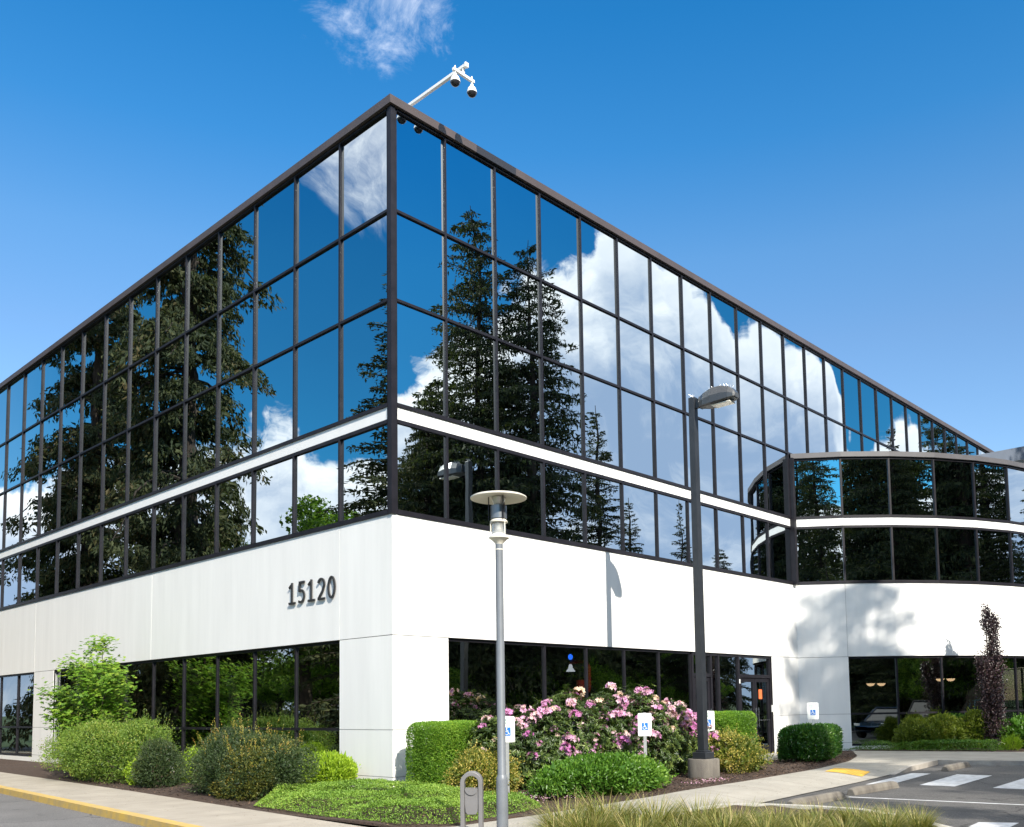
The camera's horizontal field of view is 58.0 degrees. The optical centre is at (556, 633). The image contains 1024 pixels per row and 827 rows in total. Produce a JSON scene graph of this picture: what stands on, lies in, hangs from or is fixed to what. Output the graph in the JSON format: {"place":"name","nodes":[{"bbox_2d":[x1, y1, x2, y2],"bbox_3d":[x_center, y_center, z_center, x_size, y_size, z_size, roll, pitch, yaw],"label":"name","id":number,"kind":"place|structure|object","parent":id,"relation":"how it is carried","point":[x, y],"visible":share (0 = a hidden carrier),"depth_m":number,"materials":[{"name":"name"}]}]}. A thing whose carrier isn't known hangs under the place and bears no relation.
{"place":"outdoors","nodes":[
{"label":"outdoors","id":0,"kind":"place"},
{"bbox_2d":[0,793,144,826],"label":"road","id":1,"kind":"structure","parent":0,"point":[17,812],"depth_m":15.54,"materials":[{"name":"grey asphalt"}]},
{"bbox_2d":[0,772,362,826],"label":"sidewalk","id":2,"kind":"structure","parent":0,"point":[203,814],"depth_m":15.74,"materials":[{"name":"concrete"}]},
{"bbox_2d":[297,816,378,826],"bbox_3d":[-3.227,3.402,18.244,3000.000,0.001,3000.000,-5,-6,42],"label":"ground","id":3,"kind":"structure","parent":0,"point":[346,823],"depth_m":15.40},
{"bbox_2d":[0,785,202,826],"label":"yellow kerb","id":4,"kind":"structure","parent":3,"relation":"on","point":[126,816],"depth_m":15.75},
{"bbox_2d":[0,94,1023,788],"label":"office building","id":5,"kind":"structure","parent":3,"relation":"on","point":[260,448],"depth_m":24.25,"materials":[{"name":"grey"}]},
{"bbox_2d":[126,508,151,575],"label":"window pane","id":6,"kind":"structure","parent":5,"relation":"in","point":[139,525],"depth_m":26.80,"materials":[{"name":"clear glass"}]},
{"bbox_2d":[128,419,153,500],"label":"window pane","id":7,"kind":"structure","parent":5,"relation":"in","point":[140,454],"depth_m":26.98,"materials":[{"name":"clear glass"}]},
{"bbox_2d":[130,280,155,364],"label":"window pane","id":8,"kind":"structure","parent":5,"relation":"in","point":[144,302],"depth_m":27.32,"materials":[{"name":"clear glass"}]},
{"bbox_2d":[154,497,181,567],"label":"window pane","id":9,"kind":"structure","parent":5,"relation":"in","point":[168,515],"depth_m":25.57,"materials":[{"name":"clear glass"}]},
{"bbox_2d":[154,659,182,726],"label":"window pane","id":10,"kind":"structure","parent":5,"relation":"in","point":[168,674],"depth_m":25.24,"materials":[{"name":"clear glass"}]},
{"bbox_2d":[155,405,182,490],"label":"window pane","id":11,"kind":"structure","parent":5,"relation":"in","point":[169,426],"depth_m":25.76,"materials":[{"name":"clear glass"}]},
{"bbox_2d":[156,336,183,413],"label":"window pane","id":12,"kind":"structure","parent":5,"relation":"in","point":[170,360],"depth_m":25.92,"materials":[{"name":"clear glass"}]},
{"bbox_2d":[157,258,185,348],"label":"window pane","id":13,"kind":"structure","parent":5,"relation":"in","point":[171,289],"depth_m":26.09,"materials":[{"name":"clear glass"}]},
{"bbox_2d":[184,485,214,560],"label":"window pane","id":14,"kind":"structure","parent":5,"relation":"in","point":[199,511],"depth_m":24.34,"materials":[{"name":"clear glass"}]},
{"bbox_2d":[184,656,215,726],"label":"window pane","id":15,"kind":"structure","parent":5,"relation":"in","point":[200,673],"depth_m":24.03,"materials":[{"name":"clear glass"}]},
{"bbox_2d":[185,388,215,478],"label":"window pane","id":16,"kind":"structure","parent":5,"relation":"in","point":[201,410],"depth_m":24.52,"materials":[{"name":"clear glass"}]},
{"bbox_2d":[186,316,216,398],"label":"window pane","id":17,"kind":"structure","parent":5,"relation":"in","point":[202,341],"depth_m":24.69,"materials":[{"name":"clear glass"}]},
{"bbox_2d":[187,235,217,329],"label":"window pane","id":18,"kind":"structure","parent":5,"relation":"in","point":[203,263],"depth_m":24.86,"materials":[{"name":"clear glass"}]},
{"bbox_2d":[217,472,250,551],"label":"window pane","id":19,"kind":"structure","parent":5,"relation":"in","point":[234,495],"depth_m":23.11,"materials":[{"name":"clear glass"}]},
{"bbox_2d":[218,370,251,466],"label":"window pane","id":20,"kind":"structure","parent":5,"relation":"in","point":[235,396],"depth_m":23.30,"materials":[{"name":"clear glass"}]},
{"bbox_2d":[218,652,252,726],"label":"window pane","id":21,"kind":"structure","parent":5,"relation":"in","point":[235,671],"depth_m":22.81,"materials":[{"name":"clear glass"}]},
{"bbox_2d":[219,295,252,382],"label":"window pane","id":22,"kind":"structure","parent":5,"relation":"in","point":[236,323],"depth_m":23.46,"materials":[{"name":"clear glass"}]},
{"bbox_2d":[220,209,253,309],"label":"window pane","id":23,"kind":"structure","parent":5,"relation":"in","point":[237,241],"depth_m":23.63,"materials":[{"name":"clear glass"}]},
{"bbox_2d":[254,458,291,542],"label":"window pane","id":24,"kind":"structure","parent":5,"relation":"in","point":[273,483],"depth_m":21.88,"materials":[{"name":"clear glass"}]},
{"bbox_2d":[255,349,292,452],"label":"window pane","id":25,"kind":"structure","parent":5,"relation":"in","point":[274,378],"depth_m":22.06,"materials":[{"name":"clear glass"}]},
{"bbox_2d":[256,270,292,363],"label":"window pane","id":26,"kind":"structure","parent":5,"relation":"in","point":[274,302],"depth_m":22.23,"materials":[{"name":"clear glass"}]},
{"bbox_2d":[255,648,294,727],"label":"window pane","id":27,"kind":"structure","parent":5,"relation":"in","point":[275,669],"depth_m":21.57,"materials":[{"name":"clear glass"}]},
{"bbox_2d":[256,180,293,287],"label":"window pane","id":28,"kind":"structure","parent":5,"relation":"in","point":[275,215],"depth_m":22.39,"materials":[{"name":"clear glass"}]},
{"bbox_2d":[295,442,337,532],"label":"window pane","id":29,"kind":"structure","parent":5,"relation":"in","point":[316,471],"depth_m":20.65,"materials":[{"name":"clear glass"}]},
{"bbox_2d":[296,327,337,436],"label":"window pane","id":30,"kind":"structure","parent":5,"relation":"in","point":[316,359],"depth_m":20.83,"materials":[{"name":"blue glass"}]},
{"bbox_2d":[296,243,337,343],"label":"window pane","id":31,"kind":"structure","parent":5,"relation":"in","point":[317,278],"depth_m":21.01,"materials":[{"name":"blue glass"}]},
{"bbox_2d":[297,147,338,262],"bbox_3d":[-5.461,-9.787,21.163,1.826,2.250,0.003,-5,-6,42],"label":"window pane","id":32,"kind":"structure","parent":5,"relation":"in","point":[318,186],"depth_m":21.16,"materials":[{"name":"blue glass"}]},
{"bbox_2d":[297,643,339,727],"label":"window pane","id":33,"kind":"structure","parent":5,"relation":"in","point":[318,667],"depth_m":20.36,"materials":[{"name":"black glass"}]},
{"bbox_2d":[342,303,386,419],"bbox_3d":[-4.042,-5.733,19.605,1.826,2.267,0.003,-5,-6,42],"label":"window pane","id":34,"kind":"structure","parent":5,"relation":"in","point":[364,338],"depth_m":19.63,"materials":[{"name":"blue glass"}]},
{"bbox_2d":[342,424,386,520],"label":"window pane","id":35,"kind":"structure","parent":5,"relation":"in","point":[364,455],"depth_m":19.45,"materials":[{"name":"glass"}]},
{"bbox_2d":[342,114,386,235],"bbox_3d":[-4.111,-9.907,19.940,1.826,2.250,0.001,-5,-6,42],"label":"window pane","id":36,"kind":"structure","parent":5,"relation":"in","point":[364,156],"depth_m":19.97,"materials":[{"name":"blue glass"}]},
{"bbox_2d":[342,214,386,320],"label":"window pane","id":37,"kind":"structure","parent":5,"relation":"in","point":[364,253],"depth_m":19.80,"materials":[{"name":"blue glass"}]},
{"bbox_2d":[397,113,442,230],"bbox_3d":[-2.974,-9.933,19.864,0.002,2.250,1.464,-5,-6,42],"label":"window pane","id":38,"kind":"structure","parent":5,"relation":"in","point":[419,151],"depth_m":19.90,"materials":[{"name":"blue glass"}]},
{"bbox_2d":[397,213,443,316],"bbox_3d":[-2.937,-7.850,19.695,0.002,1.930,1.464,-5,-6,42],"label":"window pane","id":39,"kind":"structure","parent":5,"relation":"in","point":[420,251],"depth_m":19.73,"materials":[{"name":"blue glass"}]},
{"bbox_2d":[397,302,444,415],"bbox_3d":[-2.901,-5.758,19.529,0.002,2.267,1.464,-5,-6,42],"label":"window pane","id":40,"kind":"structure","parent":5,"relation":"in","point":[420,335],"depth_m":19.56,"materials":[{"name":"blue glass"}]},
{"bbox_2d":[398,424,445,517],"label":"window pane","id":41,"kind":"structure","parent":5,"relation":"in","point":[421,454],"depth_m":19.37,"materials":[{"name":"black glass"}]},
{"bbox_2d":[446,142,492,254],"bbox_3d":[-1.968,-9.862,20.966,0.003,2.250,1.524,-5,-6,42],"label":"window pane","id":42,"kind":"structure","parent":5,"relation":"in","point":[469,185],"depth_m":20.97,"materials":[{"name":"blue glass"}]},
{"bbox_2d":[447,237,494,336],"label":"window pane","id":43,"kind":"structure","parent":5,"relation":"in","point":[470,273],"depth_m":20.79,"materials":[{"name":"blue glass"}]},
{"bbox_2d":[448,322,495,430],"bbox_3d":[-1.895,-5.687,20.631,0.003,2.267,1.524,-5,-6,42],"label":"window pane","id":44,"kind":"structure","parent":5,"relation":"in","point":[471,355],"depth_m":20.63,"materials":[{"name":"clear glass"}]},
{"bbox_2d":[448,437,495,525],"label":"window pane","id":45,"kind":"structure","parent":5,"relation":"in","point":[472,467],"depth_m":20.38,"materials":[{"name":"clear glass"}]},
{"bbox_2d":[449,641,496,724],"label":"window pane","id":46,"kind":"structure","parent":5,"relation":"in","point":[472,665],"depth_m":20.15,"materials":[{"name":"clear glass"}]},
{"bbox_2d":[496,170,538,276],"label":"window pane","id":47,"kind":"structure","parent":5,"relation":"in","point":[516,205],"depth_m":22.09,"materials":[{"name":"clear glass"}]},
{"bbox_2d":[497,261,539,353],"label":"window pane","id":48,"kind":"structure","parent":5,"relation":"in","point":[517,292],"depth_m":21.92,"materials":[{"name":"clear glass"}]},
{"bbox_2d":[498,342,540,443],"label":"window pane","id":49,"kind":"structure","parent":5,"relation":"in","point":[519,394],"depth_m":21.76,"materials":[{"name":"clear glass"}]},
{"bbox_2d":[499,451,542,535],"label":"window pane","id":50,"kind":"structure","parent":5,"relation":"in","point":[518,474],"depth_m":21.63,"materials":[{"name":"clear glass"}]},
{"bbox_2d":[504,644,543,715],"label":"window pane","id":51,"kind":"structure","parent":5,"relation":"in","point":[523,663],"depth_m":21.33,"materials":[{"name":"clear glass"}]},
{"bbox_2d":[540,196,578,295],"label":"window pane","id":52,"kind":"structure","parent":5,"relation":"in","point":[559,227],"depth_m":23.22,"materials":[{"name":"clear glass"}]},
{"bbox_2d":[542,283,580,369],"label":"window pane","id":53,"kind":"structure","parent":5,"relation":"in","point":[560,311],"depth_m":23.05,"materials":[{"name":"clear glass"}]},
{"bbox_2d":[543,359,582,455],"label":"window pane","id":54,"kind":"structure","parent":5,"relation":"in","point":[562,385],"depth_m":22.88,"materials":[{"name":"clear glass"}]},
{"bbox_2d":[545,463,583,542],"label":"window pane","id":55,"kind":"structure","parent":5,"relation":"in","point":[564,502],"depth_m":22.69,"materials":[{"name":"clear glass"}]},
{"bbox_2d":[546,646,585,721],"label":"window pane","id":56,"kind":"structure","parent":5,"relation":"in","point":[564,665],"depth_m":22.41,"materials":[{"name":"black glass"}]},
{"bbox_2d":[581,219,616,314],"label":"window pane","id":57,"kind":"structure","parent":5,"relation":"in","point":[598,248],"depth_m":24.33,"materials":[{"name":"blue glass"}]},
{"bbox_2d":[583,302,617,384],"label":"window pane","id":58,"kind":"structure","parent":5,"relation":"in","point":[600,345],"depth_m":24.17,"materials":[{"name":"blue glass"}]},
{"bbox_2d":[584,375,619,466],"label":"window pane","id":59,"kind":"structure","parent":5,"relation":"in","point":[602,437],"depth_m":24.01,"materials":[{"name":"blue glass"}]},
{"bbox_2d":[586,474,621,549],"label":"window pane","id":60,"kind":"structure","parent":5,"relation":"in","point":[603,496],"depth_m":23.82,"materials":[{"name":"blue glass"}]},
{"bbox_2d":[587,649,623,720],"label":"window pane","id":61,"kind":"structure","parent":5,"relation":"in","point":[605,666],"depth_m":23.53,"materials":[{"name":"black glass"}]},
{"bbox_2d":[618,241,650,330],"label":"window pane","id":62,"kind":"structure","parent":5,"relation":"in","point":[634,283],"depth_m":25.46,"materials":[{"name":"blue glass"}]},
{"bbox_2d":[620,320,651,397],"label":"window pane","id":63,"kind":"structure","parent":5,"relation":"in","point":[635,343],"depth_m":25.30,"materials":[{"name":"blue glass"}]},
{"bbox_2d":[621,390,653,476],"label":"window pane","id":64,"kind":"structure","parent":5,"relation":"in","point":[637,412],"depth_m":25.14,"materials":[{"name":"blue glass"}]},
{"bbox_2d":[623,484,656,556],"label":"window pane","id":65,"kind":"structure","parent":5,"relation":"in","point":[639,504],"depth_m":24.93,"materials":[{"name":"blue glass"}]},
{"bbox_2d":[652,260,681,345],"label":"window pane","id":66,"kind":"structure","parent":5,"relation":"in","point":[665,283],"depth_m":26.59,"materials":[{"name":"blue glass"}]},
{"bbox_2d":[654,336,683,410],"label":"window pane","id":67,"kind":"structure","parent":5,"relation":"in","point":[668,371],"depth_m":26.43,"materials":[{"name":"blue glass"}]},
{"bbox_2d":[655,403,685,485],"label":"window pane","id":68,"kind":"structure","parent":5,"relation":"in","point":[670,441],"depth_m":26.26,"materials":[{"name":"blue glass"}]},
{"bbox_2d":[658,494,687,561],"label":"window pane","id":69,"kind":"structure","parent":5,"relation":"in","point":[672,512],"depth_m":26.06,"materials":[{"name":"blue glass"}]},
{"bbox_2d":[660,652,689,708],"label":"window pane","id":70,"kind":"structure","parent":5,"relation":"in","point":[674,667],"depth_m":25.82,"materials":[{"name":"black glass"}]},
{"bbox_2d":[682,278,709,359],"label":"window pane","id":71,"kind":"structure","parent":5,"relation":"in","point":[695,299],"depth_m":27.72,"materials":[{"name":"blue glass"}]},
{"bbox_2d":[711,294,736,372],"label":"window pane","id":72,"kind":"structure","parent":5,"relation":"in","point":[723,314],"depth_m":28.84,"materials":[{"name":"blue glass"}]},
{"bbox_2d":[715,426,740,501],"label":"window pane","id":73,"kind":"structure","parent":5,"relation":"in","point":[727,443],"depth_m":28.51,"materials":[{"name":"blue glass"}]},
{"bbox_2d":[737,309,760,383],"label":"window pane","id":74,"kind":"structure","parent":5,"relation":"in","point":[748,327],"depth_m":29.96,"materials":[{"name":"blue glass"}]},
{"bbox_2d":[741,436,765,508],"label":"window pane","id":75,"kind":"structure","parent":5,"relation":"in","point":[752,451],"depth_m":29.64,"materials":[{"name":"blue glass"}]},
{"bbox_2d":[794,459,840,516],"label":"window pane","id":76,"kind":"structure","parent":5,"relation":"in","point":[817,482],"depth_m":31.35,"materials":[{"name":"blue glass"}]},
{"bbox_2d":[797,528,843,581],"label":"window pane","id":77,"kind":"structure","parent":5,"relation":"in","point":[820,551],"depth_m":31.18,"materials":[{"name":"black glass"}]},
{"bbox_2d":[841,459,889,514],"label":"window pane","id":78,"kind":"structure","parent":5,"relation":"in","point":[864,481],"depth_m":31.30,"materials":[{"name":"black glass"}]},
{"bbox_2d":[844,527,892,579],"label":"window pane","id":79,"kind":"structure","parent":5,"relation":"in","point":[868,556],"depth_m":31.12,"materials":[{"name":"black glass"}]},
{"bbox_2d":[848,658,896,712],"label":"window pane","id":80,"kind":"structure","parent":5,"relation":"in","point":[872,682],"depth_m":30.84,"materials":[{"name":"black glass"}]},
{"bbox_2d":[889,459,933,514],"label":"window pane","id":81,"kind":"structure","parent":5,"relation":"in","point":[911,481],"depth_m":31.45,"materials":[{"name":"black glass"}]},
{"bbox_2d":[893,527,937,579],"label":"window pane","id":82,"kind":"structure","parent":5,"relation":"in","point":[915,558],"depth_m":31.27,"materials":[{"name":"black glass"}]},
{"bbox_2d":[897,658,942,711],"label":"window pane","id":83,"kind":"structure","parent":5,"relation":"in","point":[919,679],"depth_m":30.99,"materials":[{"name":"black glass"}]},
{"bbox_2d":[934,460,973,516],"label":"window pane","id":84,"kind":"structure","parent":5,"relation":"in","point":[953,480],"depth_m":31.82,"materials":[{"name":"black glass"}]},
{"bbox_2d":[938,528,977,580],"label":"window pane","id":85,"kind":"structure","parent":5,"relation":"in","point":[957,547],"depth_m":31.64,"materials":[{"name":"black glass"}]},
{"bbox_2d":[942,658,982,710],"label":"window pane","id":86,"kind":"structure","parent":5,"relation":"in","point":[959,677],"depth_m":31.34,"materials":[{"name":"black glass"}]},
{"bbox_2d":[974,463,1007,519],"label":"window pane","id":87,"kind":"structure","parent":5,"relation":"in","point":[990,481],"depth_m":32.40,"materials":[{"name":"black glass"}]},
{"bbox_2d":[978,530,1011,582],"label":"window pane","id":88,"kind":"structure","parent":5,"relation":"in","point":[994,547],"depth_m":32.22,"materials":[{"name":"black glass"}]},
{"bbox_2d":[0,750,856,826],"bbox_3d":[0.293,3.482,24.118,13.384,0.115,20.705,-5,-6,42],"label":"bark mulch","id":89,"kind":"object","parent":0,"point":[813,763],"visible":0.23,"depth_m":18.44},
{"bbox_2d":[28,633,141,774],"bbox_3d":[-12.250,1.867,24.348,3.777,3.749,2.786,-5,-6,42],"label":"vine maple","id":90,"kind":"object","parent":89,"relation":"on","point":[100,689],"visible":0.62,"depth_m":24.12,"materials":[{"name":"green plant"}]},
{"bbox_2d":[28,704,188,783],"bbox_3d":[-10.585,2.650,22.158,6.542,2.019,2.769,-5,-6,42],"label":"shrub","id":91,"kind":"object","parent":89,"relation":"on","point":[76,760],"visible":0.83,"depth_m":21.61,"materials":[{"name":"green plant"}]},
{"bbox_2d":[125,733,188,787],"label":"shrub","id":92,"kind":"object","parent":89,"relation":"on","point":[163,756],"visible":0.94,"depth_m":19.61,"materials":[{"name":"green plant"}]},
{"bbox_2d":[164,712,330,800],"bbox_3d":[-5.917,2.343,17.583,4.748,1.692,2.136,-5,-6,42],"label":"shrub","id":93,"kind":"object","parent":89,"relation":"on","point":[207,769],"visible":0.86,"depth_m":16.96,"materials":[{"name":"green plant"}]},
{"bbox_2d":[253,778,541,823],"bbox_3d":[-2.744,2.693,15.522,5.977,0.338,3.650,-5,-6,42],"label":"ground cover","id":94,"kind":"object","parent":89,"relation":"on","point":[307,790],"visible":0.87,"depth_m":14.62,"materials":[{"name":"green plant"}]},
{"bbox_2d":[405,720,492,785],"bbox_3d":[-2.065,2.385,17.952,1.124,1.394,1.601,-5,-6,42],"label":"hedge","id":95,"kind":"object","parent":89,"relation":"on","point":[430,741],"visible":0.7,"depth_m":17.44,"materials":[{"name":"green plant"}]},
{"bbox_2d":[438,739,525,796],"bbox_3d":[-1.307,2.461,16.642,1.689,1.163,1.267,2,-5,-32],"label":"shrub","id":96,"kind":"object","parent":89,"relation":"on","point":[481,762],"visible":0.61,"depth_m":16.41,"materials":[{"name":"green plant"}]},
{"bbox_2d":[463,682,719,789],"bbox_3d":[1.095,2.132,19.669,2.408,2.184,7.367,-5,-6,44],"label":"rhododendron","id":97,"kind":"object","parent":89,"relation":"on","point":[549,714],"visible":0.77,"depth_m":18.96,"materials":[{"name":"pink plant"}]},
{"bbox_2d":[515,750,678,799],"bbox_3d":[0.877,2.597,16.657,3.892,1.019,1.569,3,-6,-43],"label":"shrub","id":98,"kind":"object","parent":89,"relation":"on","point":[614,773],"visible":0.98,"depth_m":16.09,"materials":[{"name":"green plant"}]},
{"bbox_2d":[687,383,738,778],"bbox_3d":[3.393,-1.061,19.868,1.460,8.631,0.680,-5,-6,42],"label":"street lamp","id":99,"kind":"object","parent":89,"relation":"on","point":[703,762],"visible":0.95,"depth_m":19.98,"materials":[{"name":"metal"}]},
{"bbox_2d":[692,725,777,773],"bbox_3d":[3.992,2.716,21.472,1.993,1.233,2.421,-5,-6,42],"label":"shrub","id":100,"kind":"object","parent":89,"relation":"on","point":[740,744],"visible":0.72,"depth_m":21.05,"materials":[{"name":"green plant"}]},
{"bbox_2d":[776,722,842,762],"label":"hedge","id":101,"kind":"object","parent":89,"relation":"on","point":[810,741],"visible":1,"depth_m":24.39,"materials":[{"name":"green plant"}]},
{"bbox_2d":[0,0,1023,451],"label":"sky","id":102,"kind":"structure","parent":0,"point":[850,173],"materials":[{"name":"blue"}]},
{"bbox_2d":[454,751,1023,826],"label":"path","id":103,"kind":"structure","parent":0,"point":[873,762],"depth_m":19.00,"materials":[{"name":"concrete"}]},
{"bbox_2d":[470,490,526,826],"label":"street lamp","id":104,"kind":"object","parent":103,"relation":"on","point":[498,501],"visible":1,"depth_m":11.35,"materials":[{"name":"grey metal"}]},
{"bbox_2d":[762,760,1023,826],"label":"parking lot","id":105,"kind":"structure","parent":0,"point":[984,792],"depth_m":16.38,"materials":[{"name":"grey asphalt"}]},
{"bbox_2d":[855,747,1023,751],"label":"planting bed","id":106,"kind":"object","parent":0,"point":[997,750],"visible":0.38,"depth_m":28.93,"materials":[{"name":"brown soil"}]},
{"bbox_2d":[972,603,1011,748],"bbox_3d":[14.027,1.675,29.675,1.075,5.330,1.156,-5,-6,42],"label":"purple tree","id":107,"kind":"object","parent":106,"relation":"on","point":[991,698],"visible":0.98,"depth_m":29.61,"materials":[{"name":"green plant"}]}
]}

